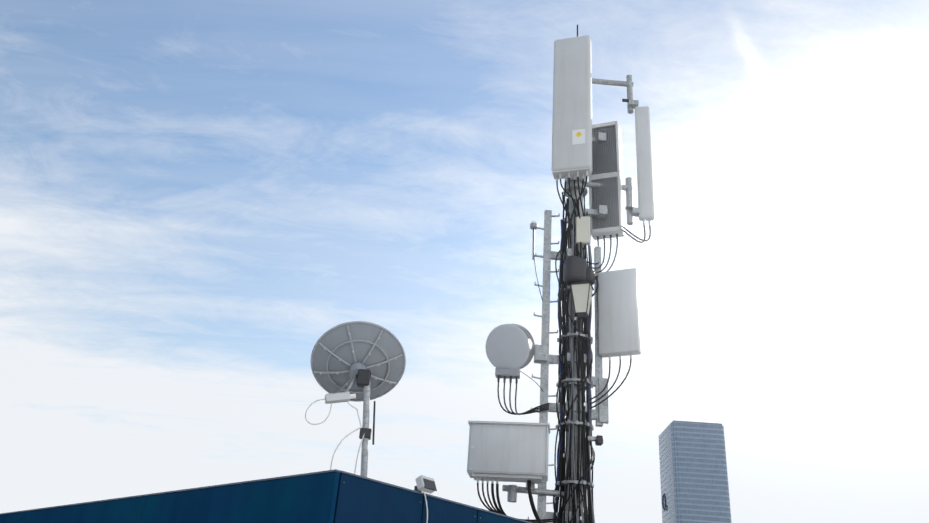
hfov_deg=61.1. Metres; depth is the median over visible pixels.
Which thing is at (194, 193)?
sky
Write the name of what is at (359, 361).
satellite dish
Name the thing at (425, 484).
floodlight
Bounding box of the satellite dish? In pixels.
[305,321,405,476]
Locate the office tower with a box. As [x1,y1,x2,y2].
[658,420,731,522]
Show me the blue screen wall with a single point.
(334, 496)
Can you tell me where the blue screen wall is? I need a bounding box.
[0,469,531,522]
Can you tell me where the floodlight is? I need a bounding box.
[414,475,436,522]
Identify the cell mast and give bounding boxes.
[467,25,654,522]
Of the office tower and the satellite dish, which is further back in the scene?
the office tower
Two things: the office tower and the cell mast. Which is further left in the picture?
the cell mast
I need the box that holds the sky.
[0,0,928,522]

